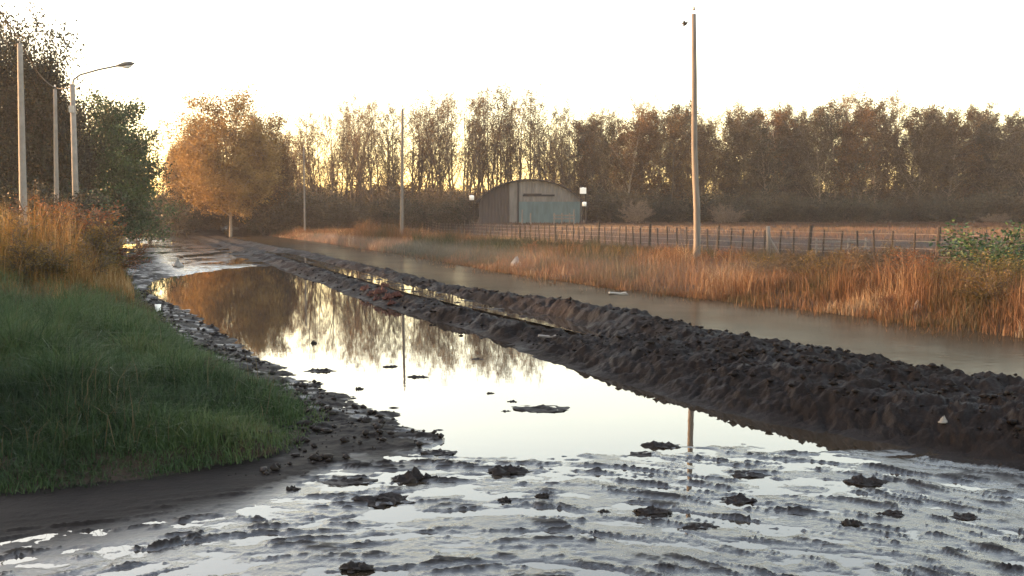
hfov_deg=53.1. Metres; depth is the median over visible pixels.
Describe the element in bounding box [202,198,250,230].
shrub
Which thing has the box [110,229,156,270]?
weed bush
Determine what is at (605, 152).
autumn tree
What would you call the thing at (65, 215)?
weed bush
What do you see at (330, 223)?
shrub
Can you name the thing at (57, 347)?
grass
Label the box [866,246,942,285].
weed bush
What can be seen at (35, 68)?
power line
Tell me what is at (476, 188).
shrub
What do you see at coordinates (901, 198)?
shrub
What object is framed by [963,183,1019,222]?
shrub
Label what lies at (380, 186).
poplar tree
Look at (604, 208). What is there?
shrub
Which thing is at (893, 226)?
field grass
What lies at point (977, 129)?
autumn tree
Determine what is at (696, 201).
utility pole
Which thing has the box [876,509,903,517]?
mud clod
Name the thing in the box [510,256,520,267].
plastic bag
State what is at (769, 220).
shrub
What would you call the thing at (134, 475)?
ground
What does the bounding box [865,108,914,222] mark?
autumn tree
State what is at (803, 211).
shrub
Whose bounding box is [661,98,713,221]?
autumn tree
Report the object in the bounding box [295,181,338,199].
shrub
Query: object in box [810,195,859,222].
shrub
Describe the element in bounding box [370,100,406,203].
poplar tree
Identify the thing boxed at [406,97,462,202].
poplar tree
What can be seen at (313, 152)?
poplar tree
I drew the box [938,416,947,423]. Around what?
plastic scrap
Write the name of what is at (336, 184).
poplar tree
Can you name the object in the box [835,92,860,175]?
poplar tree
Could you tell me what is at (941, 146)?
autumn tree
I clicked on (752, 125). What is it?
poplar tree
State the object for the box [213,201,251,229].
shrub
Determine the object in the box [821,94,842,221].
poplar tree
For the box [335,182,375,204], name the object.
shrub
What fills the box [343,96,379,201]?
poplar tree
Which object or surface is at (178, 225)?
shrub
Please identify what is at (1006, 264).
bush
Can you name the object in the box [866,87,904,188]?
poplar tree
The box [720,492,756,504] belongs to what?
mud clod
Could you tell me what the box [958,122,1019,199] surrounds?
autumn tree
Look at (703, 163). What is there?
autumn tree
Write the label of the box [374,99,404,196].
poplar tree
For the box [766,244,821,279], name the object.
weed bush
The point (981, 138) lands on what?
autumn tree
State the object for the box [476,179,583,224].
arched shed
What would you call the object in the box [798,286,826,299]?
weed bush
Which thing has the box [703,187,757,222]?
shrub
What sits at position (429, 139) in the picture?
poplar tree
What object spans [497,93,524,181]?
poplar tree
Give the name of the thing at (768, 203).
shrub
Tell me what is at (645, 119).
poplar tree
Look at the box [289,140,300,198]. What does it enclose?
poplar tree
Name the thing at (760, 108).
poplar tree
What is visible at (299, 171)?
poplar tree
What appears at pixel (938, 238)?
wire fence
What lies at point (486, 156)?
poplar tree
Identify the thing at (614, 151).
poplar tree
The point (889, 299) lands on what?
weed bush
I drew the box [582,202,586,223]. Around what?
tank stand
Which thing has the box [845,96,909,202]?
autumn tree
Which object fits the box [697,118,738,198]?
autumn tree
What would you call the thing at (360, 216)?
shrub
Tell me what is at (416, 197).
shrub
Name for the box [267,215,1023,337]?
reeds
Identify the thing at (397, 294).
clay lump
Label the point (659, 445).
mud clod
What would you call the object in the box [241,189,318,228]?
shrub
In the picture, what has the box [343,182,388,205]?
shrub
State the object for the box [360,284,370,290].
clay lump
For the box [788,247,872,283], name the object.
weed bush
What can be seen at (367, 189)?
shrub
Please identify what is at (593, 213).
shrub
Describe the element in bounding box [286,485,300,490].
mud clod
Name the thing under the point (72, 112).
street lamp
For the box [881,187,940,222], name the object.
shrub
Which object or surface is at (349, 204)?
shrub
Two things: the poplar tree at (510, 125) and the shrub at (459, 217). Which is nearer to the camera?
the shrub at (459, 217)
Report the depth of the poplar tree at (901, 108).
119.39 m
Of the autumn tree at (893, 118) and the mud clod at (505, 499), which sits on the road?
the mud clod at (505, 499)
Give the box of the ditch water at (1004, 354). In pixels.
[211,236,1023,378]
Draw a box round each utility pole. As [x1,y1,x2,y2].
[17,37,26,225]
[53,85,58,200]
[303,146,305,228]
[400,105,403,234]
[691,6,700,259]
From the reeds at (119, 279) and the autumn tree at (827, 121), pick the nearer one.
the reeds at (119, 279)
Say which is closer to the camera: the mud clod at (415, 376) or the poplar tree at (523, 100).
the mud clod at (415, 376)
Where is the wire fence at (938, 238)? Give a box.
[419,218,1020,262]
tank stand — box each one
[469,195,473,231]
[580,187,585,223]
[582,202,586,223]
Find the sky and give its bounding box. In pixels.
[0,0,1023,196]
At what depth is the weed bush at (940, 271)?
18.44 m
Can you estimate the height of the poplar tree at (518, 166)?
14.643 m
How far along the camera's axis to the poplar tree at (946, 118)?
111.36 m
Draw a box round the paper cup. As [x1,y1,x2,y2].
[155,304,160,311]
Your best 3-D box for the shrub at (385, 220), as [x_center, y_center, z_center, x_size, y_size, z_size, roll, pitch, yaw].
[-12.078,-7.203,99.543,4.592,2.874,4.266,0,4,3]
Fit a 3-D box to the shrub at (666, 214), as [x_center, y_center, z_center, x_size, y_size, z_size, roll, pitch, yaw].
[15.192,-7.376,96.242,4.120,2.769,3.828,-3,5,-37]
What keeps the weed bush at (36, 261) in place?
on the ground at (134, 475)
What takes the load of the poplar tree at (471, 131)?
on the ground at (134, 475)
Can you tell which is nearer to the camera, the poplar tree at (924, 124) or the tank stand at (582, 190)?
the tank stand at (582, 190)
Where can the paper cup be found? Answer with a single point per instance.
(158, 305)
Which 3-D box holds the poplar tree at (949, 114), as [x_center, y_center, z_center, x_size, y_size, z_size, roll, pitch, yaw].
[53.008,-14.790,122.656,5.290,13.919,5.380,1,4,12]
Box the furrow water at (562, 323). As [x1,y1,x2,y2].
[273,253,598,336]
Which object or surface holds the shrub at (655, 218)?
on the ground at (134, 475)
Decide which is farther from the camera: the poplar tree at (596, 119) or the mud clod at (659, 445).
the poplar tree at (596, 119)
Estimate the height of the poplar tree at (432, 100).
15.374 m
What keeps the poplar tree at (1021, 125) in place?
on the ground at (134, 475)
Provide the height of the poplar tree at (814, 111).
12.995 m
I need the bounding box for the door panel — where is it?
[509,181,517,222]
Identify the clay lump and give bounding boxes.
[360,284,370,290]
[367,289,375,295]
[373,286,386,293]
[382,292,394,299]
[387,299,395,304]
[392,292,403,296]
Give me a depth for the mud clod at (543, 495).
6.22 m
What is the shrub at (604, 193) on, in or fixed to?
on the ground at (134, 475)
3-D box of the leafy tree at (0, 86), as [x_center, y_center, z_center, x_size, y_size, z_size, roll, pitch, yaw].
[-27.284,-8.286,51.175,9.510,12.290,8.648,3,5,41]
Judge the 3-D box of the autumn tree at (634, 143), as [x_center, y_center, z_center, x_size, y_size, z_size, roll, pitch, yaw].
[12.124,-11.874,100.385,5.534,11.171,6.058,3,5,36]
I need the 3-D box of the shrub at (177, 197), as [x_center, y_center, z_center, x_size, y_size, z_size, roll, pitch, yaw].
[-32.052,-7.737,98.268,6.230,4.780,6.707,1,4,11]
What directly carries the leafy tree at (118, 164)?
on the ground at (134, 475)
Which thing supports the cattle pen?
on the ground at (134, 475)
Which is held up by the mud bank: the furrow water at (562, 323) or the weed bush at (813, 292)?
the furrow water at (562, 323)
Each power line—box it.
[0,10,19,38]
[20,41,54,87]
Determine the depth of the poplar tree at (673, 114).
116.42 m
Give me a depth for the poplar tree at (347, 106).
113.65 m
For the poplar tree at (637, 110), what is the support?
on the ground at (134, 475)
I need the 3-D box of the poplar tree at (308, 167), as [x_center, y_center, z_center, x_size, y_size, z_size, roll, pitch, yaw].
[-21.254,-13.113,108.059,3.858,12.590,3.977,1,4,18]
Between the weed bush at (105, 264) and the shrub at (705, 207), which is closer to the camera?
the weed bush at (105, 264)
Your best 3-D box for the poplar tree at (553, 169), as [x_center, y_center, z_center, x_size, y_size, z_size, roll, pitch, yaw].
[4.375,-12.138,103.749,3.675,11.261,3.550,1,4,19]
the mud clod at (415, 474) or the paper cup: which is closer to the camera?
the mud clod at (415, 474)
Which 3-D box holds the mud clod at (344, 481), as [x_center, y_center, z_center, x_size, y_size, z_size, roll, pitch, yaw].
[-1.071,1.237,6.621,0.412,0.032,0.301,-1,4,-9]
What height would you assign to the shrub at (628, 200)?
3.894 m
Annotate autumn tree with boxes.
[154,108,225,214]
[229,102,301,230]
[554,119,603,201]
[561,118,618,194]
[582,115,627,221]
[606,117,678,201]
[607,108,664,199]
[633,108,691,222]
[645,111,709,205]
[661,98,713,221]
[665,119,734,201]
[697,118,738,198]
[712,119,763,206]
[716,109,780,220]
[737,115,795,198]
[748,110,803,222]
[761,113,816,198]
[775,125,821,222]
[794,105,847,203]
[803,96,873,202]
[816,107,882,221]
[824,102,883,201]
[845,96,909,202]
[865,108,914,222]
[881,114,940,201]
[890,103,949,199]
[896,118,968,207]
[925,107,984,201]
[936,122,990,222]
[954,118,1001,200]
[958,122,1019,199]
[982,122,1023,199]
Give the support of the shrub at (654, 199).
on the ground at (134, 475)
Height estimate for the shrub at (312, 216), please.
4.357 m
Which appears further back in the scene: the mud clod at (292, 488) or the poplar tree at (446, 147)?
the poplar tree at (446, 147)
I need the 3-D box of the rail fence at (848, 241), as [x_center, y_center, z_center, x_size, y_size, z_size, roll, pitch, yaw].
[12.831,-1.477,39.974,2.224,0.969,0.116,0,4,0]
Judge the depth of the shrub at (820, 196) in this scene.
116.04 m
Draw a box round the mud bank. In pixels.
[185,225,1023,470]
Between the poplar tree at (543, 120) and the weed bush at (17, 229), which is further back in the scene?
the poplar tree at (543, 120)
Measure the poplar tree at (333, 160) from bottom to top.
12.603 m
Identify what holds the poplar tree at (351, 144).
on the ground at (134, 475)
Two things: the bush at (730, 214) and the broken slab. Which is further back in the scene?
the bush at (730, 214)
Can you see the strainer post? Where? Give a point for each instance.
(769, 241)
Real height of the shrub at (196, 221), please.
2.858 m
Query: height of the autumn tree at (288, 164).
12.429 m
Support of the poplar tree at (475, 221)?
on the ground at (134, 475)
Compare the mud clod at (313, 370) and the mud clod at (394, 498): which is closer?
the mud clod at (394, 498)
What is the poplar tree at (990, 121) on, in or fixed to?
on the ground at (134, 475)
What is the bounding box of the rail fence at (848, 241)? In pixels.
[812,238,869,254]
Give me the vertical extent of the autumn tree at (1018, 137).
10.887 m
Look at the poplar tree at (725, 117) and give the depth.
121.79 m
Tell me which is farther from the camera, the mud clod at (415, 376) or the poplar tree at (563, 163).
the poplar tree at (563, 163)
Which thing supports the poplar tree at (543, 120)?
on the ground at (134, 475)
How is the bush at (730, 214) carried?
on the ground at (134, 475)
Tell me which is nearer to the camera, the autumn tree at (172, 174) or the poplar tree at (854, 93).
the autumn tree at (172, 174)
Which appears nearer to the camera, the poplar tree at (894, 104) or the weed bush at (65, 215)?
the weed bush at (65, 215)
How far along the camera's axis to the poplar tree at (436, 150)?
110.17 m
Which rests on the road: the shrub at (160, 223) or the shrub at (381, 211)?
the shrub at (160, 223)
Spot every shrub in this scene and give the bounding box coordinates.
[0,175,117,226]
[0,180,133,222]
[53,179,133,232]
[124,193,188,243]
[146,197,203,234]
[151,182,198,231]
[151,195,173,229]
[170,209,213,230]
[181,205,226,230]
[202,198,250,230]
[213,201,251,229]
[234,202,299,234]
[235,197,313,233]
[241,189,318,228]
[275,186,357,229]
[281,182,344,227]
[293,181,342,225]
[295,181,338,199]
[299,190,346,226]
[305,177,372,198]
[315,200,352,229]
[316,202,385,228]
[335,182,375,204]
[337,174,389,204]
[339,188,399,226]
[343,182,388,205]
[343,198,377,227]
[356,181,408,205]
[364,200,407,227]
[367,191,423,226]
[374,175,428,206]
[381,198,431,228]
[383,182,428,224]
[403,184,455,202]
[403,200,436,228]
[404,187,455,226]
[415,183,465,200]
[420,183,485,224]
[423,201,456,230]
[436,188,485,226]
[466,175,502,197]
[576,189,621,222]
[583,191,618,222]
[586,181,634,222]
[590,191,625,221]
[600,186,654,222]
[606,184,668,222]
[608,198,646,222]
[611,188,665,222]
[644,195,680,222]
[645,201,667,221]
[652,197,690,221]
[663,196,706,222]
[672,188,738,222]
[692,189,739,223]
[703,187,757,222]
[710,192,751,222]
[716,187,787,222]
[727,202,766,222]
[730,191,796,222]
[743,201,773,222]
[762,183,806,221]
[776,193,823,222]
[778,184,831,221]
[781,191,840,222]
[801,194,834,222]
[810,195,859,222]
[815,192,853,222]
[832,197,882,222]
[835,190,904,222]
[837,178,902,221]
[851,199,892,222]
[864,184,934,221]
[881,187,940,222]
[887,203,911,222]
[914,202,939,222]
[937,198,970,222]
[947,190,1003,222]
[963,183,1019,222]
[977,188,1023,222]
[988,184,1023,221]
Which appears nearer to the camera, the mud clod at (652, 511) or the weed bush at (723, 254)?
the mud clod at (652, 511)
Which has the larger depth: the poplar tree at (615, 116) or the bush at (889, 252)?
the poplar tree at (615, 116)
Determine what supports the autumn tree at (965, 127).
on the ground at (134, 475)
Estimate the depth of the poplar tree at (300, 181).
110.42 m
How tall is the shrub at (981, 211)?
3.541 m
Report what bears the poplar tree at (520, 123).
on the ground at (134, 475)
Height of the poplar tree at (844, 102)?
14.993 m
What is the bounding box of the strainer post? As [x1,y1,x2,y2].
[766,226,778,253]
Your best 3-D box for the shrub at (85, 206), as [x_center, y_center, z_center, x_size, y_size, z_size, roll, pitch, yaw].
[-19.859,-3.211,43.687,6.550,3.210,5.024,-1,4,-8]
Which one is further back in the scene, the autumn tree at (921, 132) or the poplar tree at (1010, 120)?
the poplar tree at (1010, 120)
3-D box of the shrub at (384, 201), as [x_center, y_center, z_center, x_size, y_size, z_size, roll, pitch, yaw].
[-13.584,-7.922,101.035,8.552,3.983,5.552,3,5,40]
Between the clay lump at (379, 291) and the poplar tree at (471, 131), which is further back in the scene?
the poplar tree at (471, 131)
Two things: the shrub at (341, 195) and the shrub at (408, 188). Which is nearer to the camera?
the shrub at (341, 195)
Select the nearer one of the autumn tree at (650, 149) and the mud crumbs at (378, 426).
the mud crumbs at (378, 426)
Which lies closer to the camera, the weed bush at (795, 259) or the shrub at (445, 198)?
the weed bush at (795, 259)
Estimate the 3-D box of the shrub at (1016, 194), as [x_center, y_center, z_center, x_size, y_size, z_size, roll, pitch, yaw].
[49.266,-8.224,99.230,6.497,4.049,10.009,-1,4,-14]
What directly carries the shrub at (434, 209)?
on the ground at (134, 475)
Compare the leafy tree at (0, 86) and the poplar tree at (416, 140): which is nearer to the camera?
the leafy tree at (0, 86)
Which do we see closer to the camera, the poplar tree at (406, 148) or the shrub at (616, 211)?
the shrub at (616, 211)
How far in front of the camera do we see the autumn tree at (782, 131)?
105.43 m
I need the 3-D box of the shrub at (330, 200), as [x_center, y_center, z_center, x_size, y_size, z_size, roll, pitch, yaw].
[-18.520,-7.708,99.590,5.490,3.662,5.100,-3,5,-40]
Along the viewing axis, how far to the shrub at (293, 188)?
97.36 m
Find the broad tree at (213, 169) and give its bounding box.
[158,78,292,236]
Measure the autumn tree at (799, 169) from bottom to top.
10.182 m
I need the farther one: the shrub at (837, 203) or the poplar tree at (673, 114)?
the poplar tree at (673, 114)
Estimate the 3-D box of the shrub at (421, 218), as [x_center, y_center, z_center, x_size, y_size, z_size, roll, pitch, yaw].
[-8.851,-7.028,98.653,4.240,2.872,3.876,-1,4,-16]
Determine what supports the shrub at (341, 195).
on the ground at (134, 475)
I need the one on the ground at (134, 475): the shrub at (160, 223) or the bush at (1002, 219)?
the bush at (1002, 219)
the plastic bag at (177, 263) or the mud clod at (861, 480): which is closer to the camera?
the mud clod at (861, 480)
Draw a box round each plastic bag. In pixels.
[172,259,183,266]
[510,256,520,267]
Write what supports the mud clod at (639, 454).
on the road
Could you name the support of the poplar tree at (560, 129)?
on the ground at (134, 475)
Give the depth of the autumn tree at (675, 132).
99.25 m
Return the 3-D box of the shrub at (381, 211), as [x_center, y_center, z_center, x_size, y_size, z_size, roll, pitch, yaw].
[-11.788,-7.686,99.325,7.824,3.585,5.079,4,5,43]
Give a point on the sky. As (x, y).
(320, 53)
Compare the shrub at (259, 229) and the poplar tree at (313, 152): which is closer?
the shrub at (259, 229)
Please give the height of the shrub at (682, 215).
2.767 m
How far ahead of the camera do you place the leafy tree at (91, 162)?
53.52 m
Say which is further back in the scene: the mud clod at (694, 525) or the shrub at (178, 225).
the shrub at (178, 225)
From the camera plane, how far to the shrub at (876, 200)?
98.20 m
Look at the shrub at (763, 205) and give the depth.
94.80 m
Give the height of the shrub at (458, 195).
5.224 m
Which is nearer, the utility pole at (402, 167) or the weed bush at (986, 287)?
the weed bush at (986, 287)
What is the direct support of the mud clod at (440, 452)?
on the road
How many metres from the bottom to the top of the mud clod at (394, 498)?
0.048 m
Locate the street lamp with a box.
[69,61,134,218]
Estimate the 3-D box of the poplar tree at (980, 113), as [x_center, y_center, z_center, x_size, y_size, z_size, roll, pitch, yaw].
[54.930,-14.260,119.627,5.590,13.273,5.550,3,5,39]
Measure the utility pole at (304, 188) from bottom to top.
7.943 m
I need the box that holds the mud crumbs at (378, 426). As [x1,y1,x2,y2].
[134,289,443,475]
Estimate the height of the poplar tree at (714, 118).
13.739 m
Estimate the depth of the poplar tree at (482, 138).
111.96 m
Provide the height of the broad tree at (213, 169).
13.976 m
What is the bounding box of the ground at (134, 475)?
[0,219,1023,491]
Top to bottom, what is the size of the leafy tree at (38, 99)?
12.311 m
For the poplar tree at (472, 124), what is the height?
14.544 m
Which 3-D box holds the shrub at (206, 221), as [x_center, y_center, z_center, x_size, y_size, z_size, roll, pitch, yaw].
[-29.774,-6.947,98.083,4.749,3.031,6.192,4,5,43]
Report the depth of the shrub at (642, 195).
117.15 m
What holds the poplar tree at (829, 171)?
on the ground at (134, 475)
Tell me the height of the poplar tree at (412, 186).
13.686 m
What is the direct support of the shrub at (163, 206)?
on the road
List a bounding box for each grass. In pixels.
[0,256,332,495]
[432,220,1023,284]
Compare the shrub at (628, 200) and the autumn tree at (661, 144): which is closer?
the shrub at (628, 200)
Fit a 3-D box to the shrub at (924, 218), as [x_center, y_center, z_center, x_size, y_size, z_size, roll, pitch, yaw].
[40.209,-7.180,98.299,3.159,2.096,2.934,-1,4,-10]
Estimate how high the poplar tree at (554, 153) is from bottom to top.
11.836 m
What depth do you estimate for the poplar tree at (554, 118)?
109.85 m
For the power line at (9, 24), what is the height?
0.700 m
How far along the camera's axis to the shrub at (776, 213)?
96.79 m
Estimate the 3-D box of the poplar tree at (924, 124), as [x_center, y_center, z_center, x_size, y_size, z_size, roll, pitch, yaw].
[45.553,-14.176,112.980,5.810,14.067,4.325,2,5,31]
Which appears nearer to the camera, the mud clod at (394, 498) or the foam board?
the mud clod at (394, 498)
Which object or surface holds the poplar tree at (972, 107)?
on the ground at (134, 475)
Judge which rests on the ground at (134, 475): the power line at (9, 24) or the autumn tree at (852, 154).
the autumn tree at (852, 154)
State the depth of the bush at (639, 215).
87.70 m
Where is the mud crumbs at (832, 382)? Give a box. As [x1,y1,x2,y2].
[295,263,1023,437]
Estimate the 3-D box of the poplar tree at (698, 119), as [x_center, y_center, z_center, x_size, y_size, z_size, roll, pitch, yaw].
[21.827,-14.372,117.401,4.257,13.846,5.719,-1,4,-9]
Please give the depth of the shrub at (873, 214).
94.52 m
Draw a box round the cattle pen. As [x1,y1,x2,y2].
[522,209,574,224]
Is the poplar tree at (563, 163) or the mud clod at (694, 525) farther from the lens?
the poplar tree at (563, 163)
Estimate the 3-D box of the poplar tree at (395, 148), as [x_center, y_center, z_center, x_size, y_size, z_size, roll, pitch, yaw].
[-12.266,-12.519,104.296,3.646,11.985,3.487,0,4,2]
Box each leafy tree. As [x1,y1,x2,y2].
[0,0,103,209]
[0,23,22,207]
[36,65,107,216]
[77,84,174,243]
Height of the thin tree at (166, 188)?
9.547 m
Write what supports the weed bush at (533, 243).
on the ground at (134, 475)
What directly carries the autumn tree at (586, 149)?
on the ground at (134, 475)
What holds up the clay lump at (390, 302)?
on the mud bank
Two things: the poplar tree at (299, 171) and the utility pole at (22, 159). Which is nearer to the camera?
the utility pole at (22, 159)
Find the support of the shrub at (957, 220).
on the ground at (134, 475)
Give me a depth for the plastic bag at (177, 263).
34.19 m
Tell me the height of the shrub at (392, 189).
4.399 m
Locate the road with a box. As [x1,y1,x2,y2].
[0,224,1023,575]
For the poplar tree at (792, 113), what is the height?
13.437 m
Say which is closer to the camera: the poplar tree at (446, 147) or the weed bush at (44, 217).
the weed bush at (44, 217)
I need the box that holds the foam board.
[608,292,627,294]
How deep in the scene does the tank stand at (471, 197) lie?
88.56 m
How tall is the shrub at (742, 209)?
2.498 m
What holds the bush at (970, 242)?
on the ground at (134, 475)
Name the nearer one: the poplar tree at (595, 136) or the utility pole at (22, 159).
the utility pole at (22, 159)
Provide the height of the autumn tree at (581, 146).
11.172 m
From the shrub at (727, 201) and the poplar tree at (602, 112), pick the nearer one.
the shrub at (727, 201)
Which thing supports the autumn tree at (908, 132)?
on the ground at (134, 475)
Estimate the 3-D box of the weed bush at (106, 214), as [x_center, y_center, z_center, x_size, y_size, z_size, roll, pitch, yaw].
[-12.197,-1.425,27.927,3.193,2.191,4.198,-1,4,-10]
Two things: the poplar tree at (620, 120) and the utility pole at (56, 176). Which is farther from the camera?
the poplar tree at (620, 120)
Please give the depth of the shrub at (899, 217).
97.70 m
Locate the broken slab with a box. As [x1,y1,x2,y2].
[538,334,555,337]
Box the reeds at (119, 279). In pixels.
[0,182,134,307]
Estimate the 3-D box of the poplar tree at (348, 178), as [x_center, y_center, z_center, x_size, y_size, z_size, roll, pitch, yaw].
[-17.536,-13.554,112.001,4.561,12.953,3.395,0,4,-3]
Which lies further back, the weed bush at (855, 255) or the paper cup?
the weed bush at (855, 255)
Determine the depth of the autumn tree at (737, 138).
100.63 m
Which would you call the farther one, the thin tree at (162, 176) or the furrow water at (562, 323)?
the thin tree at (162, 176)
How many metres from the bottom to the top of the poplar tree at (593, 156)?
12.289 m
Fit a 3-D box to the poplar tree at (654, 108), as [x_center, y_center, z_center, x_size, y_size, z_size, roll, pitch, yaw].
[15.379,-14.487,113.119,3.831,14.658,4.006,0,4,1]
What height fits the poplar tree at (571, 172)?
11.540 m
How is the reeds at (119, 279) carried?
on the ground at (134, 475)
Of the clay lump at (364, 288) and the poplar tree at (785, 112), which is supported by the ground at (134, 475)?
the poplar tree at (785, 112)
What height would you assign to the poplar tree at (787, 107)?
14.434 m
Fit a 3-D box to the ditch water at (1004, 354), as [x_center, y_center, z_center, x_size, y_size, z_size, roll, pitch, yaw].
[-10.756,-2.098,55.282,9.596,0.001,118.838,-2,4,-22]
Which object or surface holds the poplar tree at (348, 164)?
on the ground at (134, 475)
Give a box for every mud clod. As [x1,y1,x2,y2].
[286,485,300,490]
[304,368,333,372]
[320,474,377,486]
[339,560,374,572]
[351,492,415,508]
[391,466,431,483]
[407,375,428,377]
[420,448,457,456]
[483,464,534,475]
[498,496,512,502]
[512,404,569,412]
[534,493,549,498]
[597,509,609,512]
[627,451,656,456]
[632,505,671,517]
[640,440,680,448]
[682,522,719,529]
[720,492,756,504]
[729,470,771,478]
[840,518,863,526]
[843,474,888,486]
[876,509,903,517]
[949,512,977,520]
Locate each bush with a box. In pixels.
[0,194,127,257]
[0,204,97,246]
[0,215,61,256]
[0,232,75,285]
[23,234,129,285]
[27,195,127,258]
[39,212,128,275]
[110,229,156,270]
[521,240,538,252]
[615,197,655,222]
[694,247,738,267]
[708,202,748,222]
[729,252,780,278]
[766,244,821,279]
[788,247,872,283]
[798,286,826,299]
[830,242,894,286]
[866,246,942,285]
[873,234,916,264]
[875,293,899,310]
[916,259,972,302]
[918,215,1023,283]
[949,246,1023,290]
[953,267,1023,311]
[975,213,1012,222]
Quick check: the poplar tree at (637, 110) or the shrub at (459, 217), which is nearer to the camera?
the shrub at (459, 217)
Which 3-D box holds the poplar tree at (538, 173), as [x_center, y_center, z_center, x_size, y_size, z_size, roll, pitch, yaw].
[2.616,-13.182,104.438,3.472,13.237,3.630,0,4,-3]
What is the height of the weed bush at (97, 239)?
1.756 m
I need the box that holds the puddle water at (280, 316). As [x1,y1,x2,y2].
[0,238,1023,575]
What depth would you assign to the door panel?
91.70 m
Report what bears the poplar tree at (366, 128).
on the ground at (134, 475)
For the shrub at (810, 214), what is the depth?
99.27 m
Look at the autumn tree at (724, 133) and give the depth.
104.39 m
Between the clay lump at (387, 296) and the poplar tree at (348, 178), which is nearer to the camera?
the clay lump at (387, 296)
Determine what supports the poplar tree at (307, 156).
on the ground at (134, 475)
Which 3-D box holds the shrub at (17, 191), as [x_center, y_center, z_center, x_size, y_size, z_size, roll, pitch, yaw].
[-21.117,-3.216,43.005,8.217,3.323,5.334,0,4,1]
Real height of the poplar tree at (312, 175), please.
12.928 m
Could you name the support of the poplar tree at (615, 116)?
on the ground at (134, 475)
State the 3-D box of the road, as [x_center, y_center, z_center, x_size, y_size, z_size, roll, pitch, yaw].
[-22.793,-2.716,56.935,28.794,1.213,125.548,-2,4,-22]
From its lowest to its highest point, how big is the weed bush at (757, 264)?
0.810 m
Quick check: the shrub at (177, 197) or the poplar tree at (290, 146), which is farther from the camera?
the poplar tree at (290, 146)
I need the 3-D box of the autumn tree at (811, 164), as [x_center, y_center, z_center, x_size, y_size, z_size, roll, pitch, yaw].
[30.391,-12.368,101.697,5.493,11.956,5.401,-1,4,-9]
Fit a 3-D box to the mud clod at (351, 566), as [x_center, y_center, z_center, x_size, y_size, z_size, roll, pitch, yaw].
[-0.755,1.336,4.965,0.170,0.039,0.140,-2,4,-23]
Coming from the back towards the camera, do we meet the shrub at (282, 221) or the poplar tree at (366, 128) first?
the poplar tree at (366, 128)
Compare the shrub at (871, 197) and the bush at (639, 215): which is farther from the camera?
the shrub at (871, 197)
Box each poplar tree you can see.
[280,130,301,166]
[285,132,309,196]
[286,114,329,194]
[286,120,317,193]
[289,104,326,193]
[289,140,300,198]
[294,129,306,198]
[295,103,324,196]
[310,106,351,199]
[314,113,349,195]
[326,92,358,199]
[333,89,370,203]
[334,112,368,221]
[337,102,384,223]
[339,94,386,201]
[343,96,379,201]
[343,99,381,204]
[362,95,388,198]
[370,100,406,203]
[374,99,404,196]
[375,106,409,194]
[384,107,417,188]
[399,93,436,200]
[404,105,434,196]
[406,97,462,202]
[411,97,463,197]
[414,99,449,198]
[419,100,454,199]
[425,84,461,195]
[430,78,465,222]
[432,101,466,190]
[447,96,487,194]
[455,85,500,216]
[459,90,495,222]
[462,89,488,221]
[467,87,502,192]
[470,77,520,187]
[472,84,510,194]
[484,81,522,183]
[486,81,536,183]
[491,83,522,181]
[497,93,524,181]
[510,78,552,178]
[510,95,529,178]
[518,112,556,179]
[521,91,556,180]
[523,95,551,179]
[538,94,582,181]
[543,113,572,186]
[544,121,560,182]
[548,100,579,185]
[552,106,580,188]
[561,111,587,192]
[577,108,608,198]
[584,105,609,220]
[585,106,605,178]
[594,98,619,191]
[596,102,627,182]
[604,114,622,220]
[607,103,627,171]
[622,101,644,222]
[628,94,666,184]
[629,95,648,187]
[640,92,664,222]
[659,99,691,189]
[697,105,716,189]
[705,107,727,195]
[715,99,752,186]
[717,102,738,151]
[733,102,774,221]
[736,102,769,221]
[746,107,789,181]
[766,101,795,187]
[787,106,824,221]
[789,104,824,218]
[817,106,847,221]
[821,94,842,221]
[834,88,860,221]
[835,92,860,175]
[846,82,873,150]
[863,84,912,200]
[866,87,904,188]
[890,96,910,180]
[902,97,929,185]
[904,98,949,204]
[919,106,954,190]
[922,103,961,197]
[943,107,961,195]
[956,96,999,221]
[967,110,1002,190]
[975,110,1005,195]
[998,115,1023,187]
[1001,105,1023,221]
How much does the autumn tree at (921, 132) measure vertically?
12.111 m
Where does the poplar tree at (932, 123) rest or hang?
on the ground at (134, 475)
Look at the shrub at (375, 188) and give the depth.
117.82 m
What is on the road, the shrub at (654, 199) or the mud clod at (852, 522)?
the mud clod at (852, 522)
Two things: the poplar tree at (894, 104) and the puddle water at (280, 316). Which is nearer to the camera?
the puddle water at (280, 316)
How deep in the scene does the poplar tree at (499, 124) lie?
107.78 m
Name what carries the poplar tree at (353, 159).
on the ground at (134, 475)
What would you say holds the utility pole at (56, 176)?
on the ground at (134, 475)
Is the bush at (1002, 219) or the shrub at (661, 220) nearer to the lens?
the bush at (1002, 219)
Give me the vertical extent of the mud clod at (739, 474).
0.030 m
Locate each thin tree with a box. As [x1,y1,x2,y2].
[136,116,176,238]
[153,150,170,193]
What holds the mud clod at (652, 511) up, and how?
on the road
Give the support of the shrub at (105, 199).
on the ground at (134, 475)
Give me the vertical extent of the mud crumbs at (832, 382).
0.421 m
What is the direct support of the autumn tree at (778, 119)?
on the ground at (134, 475)
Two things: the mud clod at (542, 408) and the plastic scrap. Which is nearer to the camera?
the plastic scrap
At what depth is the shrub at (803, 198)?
100.40 m
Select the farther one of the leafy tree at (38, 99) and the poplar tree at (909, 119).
the poplar tree at (909, 119)

